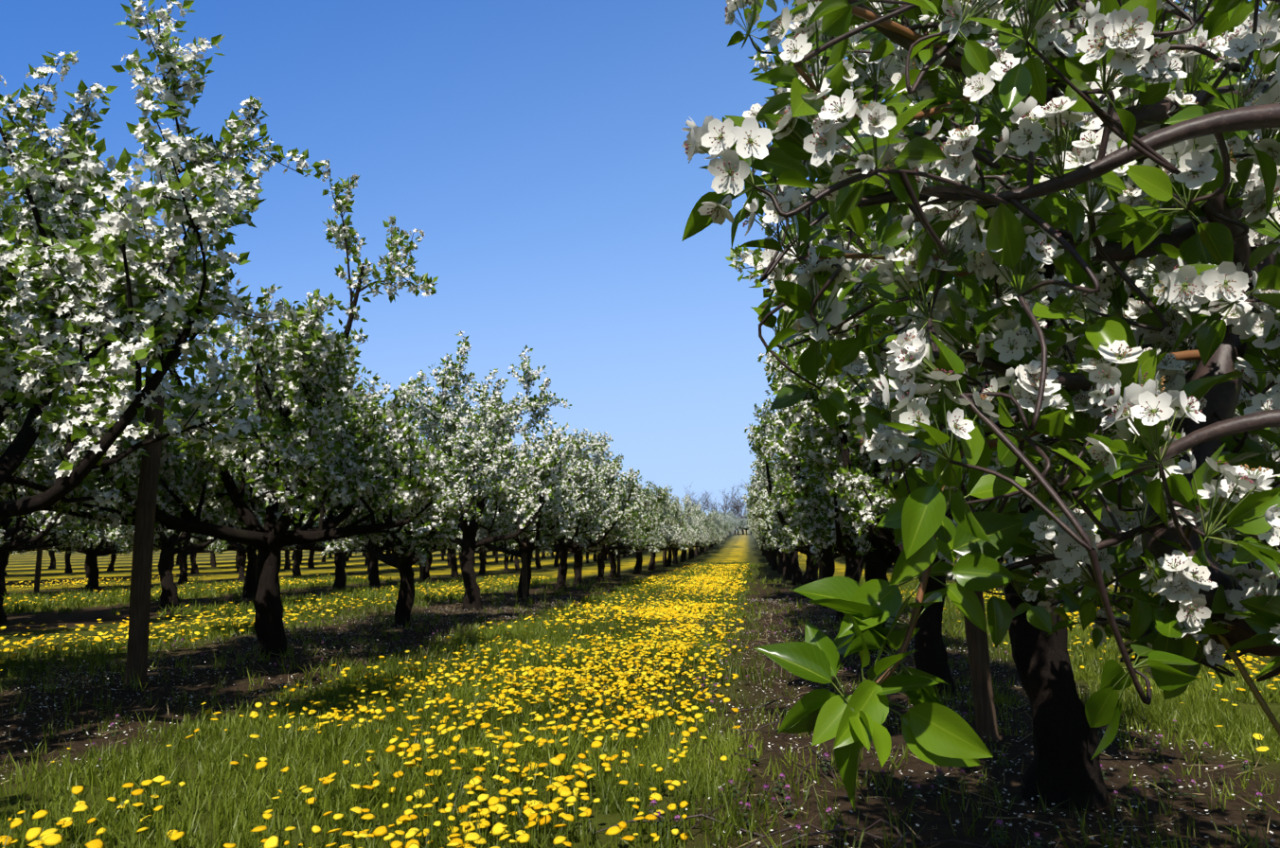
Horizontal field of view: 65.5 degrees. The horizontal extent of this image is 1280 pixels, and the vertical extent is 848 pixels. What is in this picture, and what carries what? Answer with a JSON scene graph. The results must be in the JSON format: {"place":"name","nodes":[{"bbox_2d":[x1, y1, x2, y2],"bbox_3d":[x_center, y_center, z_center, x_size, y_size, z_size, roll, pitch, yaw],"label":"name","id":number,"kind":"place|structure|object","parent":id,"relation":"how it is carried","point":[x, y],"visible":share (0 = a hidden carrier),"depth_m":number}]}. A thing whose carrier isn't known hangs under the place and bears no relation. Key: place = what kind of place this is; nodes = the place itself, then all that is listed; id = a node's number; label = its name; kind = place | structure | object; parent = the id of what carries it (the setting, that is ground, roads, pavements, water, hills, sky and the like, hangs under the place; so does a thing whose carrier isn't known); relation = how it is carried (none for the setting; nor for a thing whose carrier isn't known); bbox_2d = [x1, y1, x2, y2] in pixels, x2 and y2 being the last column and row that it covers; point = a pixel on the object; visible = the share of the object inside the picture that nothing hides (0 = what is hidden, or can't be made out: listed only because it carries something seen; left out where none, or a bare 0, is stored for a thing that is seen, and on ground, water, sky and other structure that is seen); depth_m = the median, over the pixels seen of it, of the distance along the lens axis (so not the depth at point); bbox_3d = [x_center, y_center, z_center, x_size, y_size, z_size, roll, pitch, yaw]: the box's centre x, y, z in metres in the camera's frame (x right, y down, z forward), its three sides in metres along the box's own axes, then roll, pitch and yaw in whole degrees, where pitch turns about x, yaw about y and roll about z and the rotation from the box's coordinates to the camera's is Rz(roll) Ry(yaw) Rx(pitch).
{"place":"outdoors","nodes":[
{"label":"outdoors","id":0,"kind":"place"},
{"bbox_2d":[0,0,1276,517],"label":"sky","id":1,"kind":"structure","parent":0,"point":[539,157]},
{"bbox_2d":[0,518,1279,847],"bbox_3d":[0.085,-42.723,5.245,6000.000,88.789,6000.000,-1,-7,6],"label":"ground","id":2,"kind":"structure","parent":0,"point":[729,549],"depth_m":7.17},
{"bbox_2d":[0,427,31,547],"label":"apple tree","id":3,"kind":"object","parent":2,"relation":"on","point":[24,519],"visible":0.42,"depth_m":15.82},
{"bbox_2d":[4,538,62,575],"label":"apple tree","id":4,"kind":"object","parent":2,"relation":"on","point":[23,552],"visible":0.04,"depth_m":45.39},
{"bbox_2d":[33,537,43,593],"bbox_3d":[-16.728,3.543,27.740,0.157,2.921,0.173,-1,-7,6],"label":"post","id":5,"kind":"object","parent":2,"relation":"on","point":[37,577],"visible":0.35,"depth_m":27.63},
{"bbox_2d":[0,426,101,596],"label":"apple tree","id":6,"kind":"object","parent":2,"relation":"on","point":[63,540],"visible":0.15,"depth_m":27.59},
{"bbox_2d":[0,382,116,623],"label":"apple tree","id":7,"kind":"object","parent":2,"relation":"on","point":[43,516],"visible":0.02,"depth_m":16.58},
{"bbox_2d":[42,540,79,569],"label":"apple tree","id":8,"kind":"object","parent":2,"relation":"on","point":[52,566],"visible":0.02,"depth_m":58.83},
{"bbox_2d":[61,547,79,573],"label":"apple tree","id":9,"kind":"object","parent":2,"relation":"on","point":[68,569],"depth_m":49.30},
{"bbox_2d":[10,485,156,589],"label":"apple tree","id":10,"kind":"object","parent":2,"relation":"on","point":[91,554],"visible":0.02,"depth_m":30.30},
{"bbox_2d":[78,501,131,579],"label":"apple tree","id":11,"kind":"object","parent":2,"relation":"on","point":[87,570],"depth_m":39.99},
{"bbox_2d":[103,545,132,571],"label":"apple tree","id":12,"kind":"object","parent":2,"relation":"on","point":[111,567],"depth_m":53.21},
{"bbox_2d":[124,391,164,685],"bbox_3d":[-4.606,1.181,9.246,0.200,3.022,0.190,-1,-7,6],"label":"post","id":13,"kind":"object","parent":2,"relation":"on","point":[137,652],"visible":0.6,"depth_m":9.18},
{"bbox_2d":[0,0,323,525],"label":"apple tree","id":14,"kind":"object","parent":2,"relation":"on","point":[69,269],"visible":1,"depth_m":6.68},
{"bbox_2d":[93,500,245,584],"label":"apple tree","id":15,"kind":"object","parent":2,"relation":"on","point":[217,546],"visible":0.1,"depth_m":34.51},
{"bbox_2d":[82,378,264,607],"bbox_3d":[-10.219,1.618,21.755,5.069,5.002,6.093,-1,-7,8],"label":"apple tree","id":16,"kind":"object","parent":2,"relation":"on","point":[168,595],"visible":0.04,"depth_m":21.27},
{"bbox_2d":[176,553,179,565],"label":"apple tree","id":17,"kind":"object","parent":2,"relation":"on","point":[177,560],"depth_m":71.45},
{"bbox_2d":[176,541,206,574],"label":"apple tree","id":18,"kind":"object","parent":2,"relation":"on","point":[194,568],"visible":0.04,"depth_m":48.39},
{"bbox_2d":[189,541,247,580],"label":"apple tree","id":19,"kind":"object","parent":2,"relation":"on","point":[241,567],"depth_m":38.99},
{"bbox_2d":[210,551,233,568],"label":"apple tree","id":20,"kind":"object","parent":2,"relation":"on","point":[213,560],"depth_m":62.63},
{"bbox_2d":[0,159,448,657],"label":"apple tree","id":21,"kind":"object","parent":2,"relation":"on","point":[305,387],"visible":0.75,"depth_m":10.97},
{"bbox_2d":[219,542,239,571],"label":"apple tree","id":22,"kind":"object","parent":2,"relation":"on","point":[237,560],"depth_m":52.81},
{"bbox_2d":[190,469,283,598],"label":"apple tree","id":23,"kind":"object","parent":2,"relation":"on","point":[250,577],"depth_m":25.00},
{"bbox_2d":[281,540,333,569],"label":"apple tree","id":24,"kind":"object","parent":2,"relation":"on","point":[287,566],"depth_m":57.50},
{"bbox_2d":[289,543,326,576],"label":"apple tree","id":25,"kind":"object","parent":2,"relation":"on","point":[295,570],"depth_m":43.68},
{"bbox_2d":[306,498,314,568],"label":"apple tree","id":26,"kind":"object","parent":2,"relation":"on","point":[311,563],"depth_m":61.22},
{"bbox_2d":[320,551,326,562],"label":"apple tree","id":27,"kind":"object","parent":2,"relation":"on","point":[323,559],"depth_m":79.95},
{"bbox_2d":[284,510,403,589],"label":"apple tree","id":28,"kind":"object","parent":2,"relation":"on","point":[340,581],"depth_m":30.02},
{"bbox_2d":[318,416,382,585],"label":"apple tree","id":29,"kind":"object","parent":2,"relation":"on","point":[373,577],"depth_m":33.51},
{"bbox_2d":[363,551,368,565],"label":"apple tree","id":30,"kind":"object","parent":2,"relation":"on","point":[365,557],"depth_m":70.13},
{"bbox_2d":[350,549,386,571],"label":"apple tree","id":31,"kind":"object","parent":2,"relation":"on","point":[369,559],"depth_m":51.78},
{"bbox_2d":[306,381,529,626],"bbox_3d":[-4.204,1.267,15.794,3.920,4.130,5.566,-3,-8,23],"label":"apple tree","id":32,"kind":"object","parent":2,"relation":"on","point":[406,548],"visible":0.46,"depth_m":15.68},
{"bbox_2d":[419,558,423,581],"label":"apple tree","id":33,"kind":"object","parent":2,"relation":"on","point":[420,572],"visible":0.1,"depth_m":38.25},
{"bbox_2d":[441,546,447,560],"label":"apple tree","id":34,"kind":"object","parent":2,"relation":"on","point":[442,556],"depth_m":87.83},
{"bbox_2d":[444,544,451,567],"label":"apple tree","id":35,"kind":"object","parent":2,"relation":"on","point":[449,557],"depth_m":65.22},
{"bbox_2d":[423,489,476,580],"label":"apple tree","id":36,"kind":"object","parent":2,"relation":"on","point":[426,569],"depth_m":38.48},
{"bbox_2d":[450,501,497,577],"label":"apple tree","id":37,"kind":"object","parent":2,"relation":"on","point":[453,566],"depth_m":42.40},
{"bbox_2d":[459,497,499,574],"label":"apple tree","id":38,"kind":"object","parent":2,"relation":"on","point":[481,557],"visible":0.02,"depth_m":47.03},
{"bbox_2d":[383,330,576,611],"bbox_3d":[-3.579,1.169,20.762,5.029,5.724,6.026,-1,-7,10],"label":"apple tree","id":39,"kind":"object","parent":2,"relation":"on","point":[543,467],"visible":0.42,"depth_m":20.02},
{"bbox_2d":[494,551,498,563],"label":"apple tree","id":40,"kind":"object","parent":2,"relation":"on","point":[496,558],"depth_m":78.13},
{"bbox_2d":[493,542,520,571],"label":"apple tree","id":41,"kind":"object","parent":2,"relation":"on","point":[506,563],"visible":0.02,"depth_m":51.74},
{"bbox_2d":[496,542,537,570],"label":"apple tree","id":42,"kind":"object","parent":2,"relation":"on","point":[516,562],"visible":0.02,"depth_m":55.49},
{"bbox_2d":[521,507,527,599],"bbox_3d":[-2.841,3.173,24.509,0.195,2.823,0.159,-1,-7,6],"label":"post","id":43,"kind":"object","parent":2,"relation":"on","point":[524,575],"visible":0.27,"depth_m":24.40},
{"bbox_2d":[455,427,598,599],"bbox_3d":[-3.224,2.114,24.294,4.330,4.576,5.932,-1,-7,10],"label":"apple tree","id":44,"kind":"object","parent":2,"relation":"on","point":[541,524],"visible":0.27,"depth_m":24.18},
{"bbox_2d":[541,550,546,558],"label":"pear","id":45,"kind":"object","parent":2,"relation":"on","point":[543,555],"depth_m":95.33},
{"bbox_2d":[534,540,557,568],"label":"apple tree","id":46,"kind":"object","parent":2,"relation":"on","point":[537,560],"depth_m":59.97},
{"bbox_2d":[553,543,559,567],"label":"apple tree","id":47,"kind":"object","parent":2,"relation":"on","point":[557,558],"depth_m":64.69},
{"bbox_2d":[505,431,621,591],"bbox_3d":[-2.607,2.458,28.742,4.151,5.070,6.092,-1,-7,6],"label":"apple tree","id":48,"kind":"object","parent":2,"relation":"on","point":[579,532],"visible":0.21,"depth_m":28.67},
{"bbox_2d":[515,457,646,586],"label":"apple tree","id":49,"kind":"object","parent":2,"relation":"on","point":[613,528],"visible":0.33,"depth_m":32.41},
{"bbox_2d":[169,632,1004,847],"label":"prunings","id":50,"kind":"object","parent":2,"relation":"on","point":[895,845],"visible":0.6,"depth_m":4.50},
{"bbox_2d":[585,551,589,563],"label":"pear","id":51,"kind":"object","parent":2,"relation":"on","point":[587,558],"depth_m":77.02},
{"bbox_2d":[589,511,597,561],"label":"blossoming tree","id":52,"kind":"object","parent":2,"relation":"on","point":[595,559],"depth_m":81.59},
{"bbox_2d":[564,481,655,578],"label":"blossoming tree","id":53,"kind":"object","parent":2,"relation":"on","point":[612,560],"depth_m":41.72},
{"bbox_2d":[559,451,673,582],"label":"blossoming tree","id":54,"kind":"object","parent":2,"relation":"on","point":[644,529],"visible":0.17,"depth_m":37.46},
{"bbox_2d":[617,541,620,577],"bbox_3d":[-0.896,5.294,41.883,0.155,2.921,0.172,-1,-7,6],"label":"post","id":55,"kind":"object","parent":2,"relation":"on","point":[618,561],"visible":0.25,"depth_m":41.76},
{"bbox_2d":[0,561,1279,847],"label":"grass","id":56,"kind":"structure","parent":2,"relation":"on","point":[1163,713],"depth_m":6.89},
{"bbox_2d":[0,563,1279,847],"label":"dandelions","id":57,"kind":"object","parent":2,"relation":"on","point":[51,838],"visible":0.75,"depth_m":7.09},
{"bbox_2d":[0,586,1279,847],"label":"fallen petals","id":58,"kind":"object","parent":2,"relation":"on","point":[937,782],"visible":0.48,"depth_m":6.90},
{"bbox_2d":[616,480,674,574],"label":"blossoming tree","id":59,"kind":"object","parent":2,"relation":"on","point":[667,518],"visible":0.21,"depth_m":46.41},
{"bbox_2d":[605,481,685,572],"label":"blossoming tree","id":60,"kind":"object","parent":2,"relation":"on","point":[677,537],"visible":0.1,"depth_m":49.38},
{"bbox_2d":[662,549,665,567],"bbox_3d":[1.536,7.923,63.579,0.197,3.022,0.159,-1,-7,6],"label":"post","id":61,"kind":"object","parent":2,"relation":"on","point":[664,553],"visible":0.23,"depth_m":63.47},
{"bbox_2d":[645,486,694,570],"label":"blossoming tree","id":62,"kind":"object","parent":2,"relation":"on","point":[679,522],"visible":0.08,"depth_m":54.74},
{"bbox_2d":[650,506,691,568],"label":"blossoming tree","id":63,"kind":"object","parent":2,"relation":"on","point":[682,526],"depth_m":59.03},
{"bbox_2d":[659,497,694,567],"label":"blossoming tree","id":64,"kind":"object","parent":2,"relation":"on","point":[691,539],"depth_m":63.14},
{"bbox_2d":[657,493,705,566],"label":"blossoming tree","id":65,"kind":"object","parent":2,"relation":"on","point":[690,528],"visible":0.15,"depth_m":68.26},
{"bbox_2d":[671,494,701,563],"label":"blossoming tree","id":66,"kind":"object","parent":2,"relation":"on","point":[694,521],"visible":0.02,"depth_m":76.74},
{"bbox_2d":[673,510,700,564],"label":"blossoming tree","id":67,"kind":"object","parent":2,"relation":"on","point":[696,527],"visible":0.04,"depth_m":72.52},
{"bbox_2d":[679,515,706,562],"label":"blossoming tree","id":68,"kind":"object","parent":2,"relation":"on","point":[683,551],"visible":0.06,"depth_m":80.81},
{"bbox_2d":[680,484,710,514],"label":"tree","id":69,"kind":"object","parent":2,"relation":"on","point":[694,501],"visible":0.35,"depth_m":251.15},
{"bbox_2d":[683,504,711,560],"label":"blossoming tree","id":70,"kind":"object","parent":2,"relation":"on","point":[705,539],"visible":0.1,"depth_m":85.59},
{"bbox_2d":[687,511,713,559],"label":"blossoming tree","id":71,"kind":"object","parent":2,"relation":"on","point":[706,525],"visible":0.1,"depth_m":90.25},
{"bbox_2d":[690,499,711,558],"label":"blossoming tree","id":72,"kind":"object","parent":2,"relation":"on","point":[692,550],"visible":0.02,"depth_m":94.00},
{"bbox_2d":[693,510,723,555],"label":"blossoming tree","id":73,"kind":"object","parent":2,"relation":"on","point":[716,540],"visible":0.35,"depth_m":101.33},
{"bbox_2d":[693,509,722,552],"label":"blossoming tree","id":74,"kind":"object","parent":2,"relation":"on","point":[720,532],"visible":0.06,"depth_m":116.50},
{"bbox_2d":[698,519,720,553],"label":"blossoming tree","id":75,"kind":"object","parent":2,"relation":"on","point":[717,528],"visible":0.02,"depth_m":113.61},
{"bbox_2d":[698,509,727,551],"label":"blossoming tree","id":76,"kind":"object","parent":2,"relation":"on","point":[718,525],"visible":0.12,"depth_m":122.78},
{"bbox_2d":[711,514,725,548],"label":"blossoming tree","id":77,"kind":"object","parent":2,"relation":"on","point":[720,518],"visible":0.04,"depth_m":137.75},
{"bbox_2d":[702,483,745,515],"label":"tree","id":78,"kind":"object","parent":2,"relation":"on","point":[716,507],"visible":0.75,"depth_m":248.63},
{"bbox_2d":[713,510,734,532],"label":"blossoming tree","id":79,"kind":"object","parent":2,"relation":"on","point":[731,527],"visible":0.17,"depth_m":179.88},
{"bbox_2d":[727,511,739,530],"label":"blossoming tree","id":80,"kind":"object","parent":2,"relation":"on","point":[731,515],"visible":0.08,"depth_m":229.28},
{"bbox_2d":[721,510,747,534],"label":"blossoming tree","id":81,"kind":"object","parent":2,"relation":"on","point":[737,520],"visible":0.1,"depth_m":242.04},
{"bbox_2d":[726,486,748,534],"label":"tree","id":82,"kind":"object","parent":2,"relation":"on","point":[738,508],"visible":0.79,"depth_m":240.18},
{"bbox_2d":[731,514,747,534],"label":"blossoming tree","id":83,"kind":"object","parent":2,"relation":"on","point":[740,523],"visible":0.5,"depth_m":234.41},
{"bbox_2d":[733,515,749,534],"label":"blossoming tree","id":84,"kind":"object","parent":2,"relation":"on","point":[745,527],"visible":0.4,"depth_m":234.76},
{"bbox_2d":[746,522,764,555],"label":"blossoming tree","id":85,"kind":"object","parent":2,"relation":"on","point":[750,525],"depth_m":103.28},
{"bbox_2d":[743,483,777,570],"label":"blossoming tree","id":86,"kind":"object","parent":2,"relation":"on","point":[773,564],"visible":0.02,"depth_m":55.21},
{"bbox_2d":[751,524,769,561],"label":"blossoming tree","id":87,"kind":"object","parent":2,"relation":"on","point":[768,555],"depth_m":81.48},
{"bbox_2d":[755,528,771,566],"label":"blossoming tree","id":88,"kind":"object","parent":2,"relation":"on","point":[766,547],"visible":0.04,"depth_m":68.17},
{"bbox_2d":[751,521,778,568],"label":"blossoming tree","id":89,"kind":"object","parent":2,"relation":"on","point":[753,530],"depth_m":60.16},
{"bbox_2d":[750,513,780,571],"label":"blossoming tree","id":90,"kind":"object","parent":2,"relation":"on","point":[770,546],"depth_m":51.55},
{"bbox_2d":[746,483,786,577],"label":"blossoming tree","id":91,"kind":"object","parent":2,"relation":"on","point":[784,565],"depth_m":42.62},
{"bbox_2d":[750,466,782,574],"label":"blossoming tree","id":92,"kind":"object","parent":2,"relation":"on","point":[780,554],"depth_m":46.74},
{"bbox_2d":[741,454,793,580],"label":"blossoming tree","id":93,"kind":"object","parent":2,"relation":"on","point":[758,514],"visible":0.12,"depth_m":39.39},
{"bbox_2d":[747,451,802,585],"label":"blossoming tree","id":94,"kind":"object","parent":2,"relation":"on","point":[796,569],"visible":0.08,"depth_m":33.65},
{"bbox_2d":[744,398,818,598],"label":"blossoming tree","id":95,"kind":"object","parent":2,"relation":"on","point":[759,435],"visible":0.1,"depth_m":23.87},
{"bbox_2d":[767,506,809,586],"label":"blossoming tree","id":96,"kind":"object","parent":2,"relation":"on","point":[789,547],"depth_m":29.27},
{"bbox_2d":[767,436,846,608],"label":"blossoming tree","id":97,"kind":"object","parent":2,"relation":"on","point":[780,500],"visible":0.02,"depth_m":20.96},
{"bbox_2d":[757,312,863,622],"bbox_3d":[3.738,0.313,16.892,3.172,6.395,7.105,-2,-7,18],"label":"blossoming tree","id":98,"kind":"object","parent":2,"relation":"on","point":[776,367],"visible":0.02,"depth_m":16.25},
{"bbox_2d":[818,547,823,580],"bbox_3d":[4.096,2.816,22.379,0.189,3.021,0.171,-1,-7,6],"label":"post","id":99,"kind":"object","parent":2,"relation":"on","point":[821,566],"depth_m":22.27},
{"bbox_2d":[762,319,898,655],"bbox_3d":[2.917,0.404,12.446,2.757,5.081,7.219,-1,-7,10],"label":"blossoming tree","id":100,"kind":"object","parent":2,"relation":"on","point":[816,454],"visible":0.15,"depth_m":10.63},
{"bbox_2d":[759,210,986,697],"bbox_3d":[2.505,-0.139,8.587,2.420,5.198,6.715,0,-7,0],"label":"blossoming tree","id":101,"kind":"object","parent":2,"relation":"on","point":[868,501],"visible":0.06,"depth_m":8.57},
{"bbox_2d":[949,431,999,741],"bbox_3d":[2.245,1.076,6.691,0.258,2.624,0.178,-1,-7,6],"label":"post","id":102,"kind":"object","parent":2,"relation":"on","point":[979,662],"visible":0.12,"depth_m":6.55},
{"bbox_2d":[725,0,1251,812],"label":"blossoming tree","id":103,"kind":"object","parent":2,"relation":"on","point":[1064,767],"depth_m":4.96},
{"bbox_2d":[996,556,1004,564],"bbox_3d":[13.060,3.385,35.506,4.409,4.872,6.947,0,-7,0],"label":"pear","id":104,"kind":"object","parent":2,"relation":"on","point":[1000,560],"depth_m":35.66},
{"bbox_2d":[1119,586,1129,602],"bbox_3d":[11.708,2.102,23.690,3.979,4.446,5.820,-3,-8,23],"label":"pear","id":105,"kind":"object","parent":2,"relation":"on","point":[1125,598],"depth_m":23.00},
{"bbox_2d":[1237,409,1279,449],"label":"blossoming tree","id":106,"kind":"object","parent":2,"relation":"on","point":[1274,447],"visible":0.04,"depth_m":15.43},
{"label":"pear tree crown","id":107,"kind":"object","parent":2,"relation":"on","visible":0},
{"bbox_2d":[681,0,1279,811],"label":"branches","id":108,"kind":"object","parent":107,"relation":"attached to","point":[1068,119],"visible":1,"depth_m":1.10}
]}

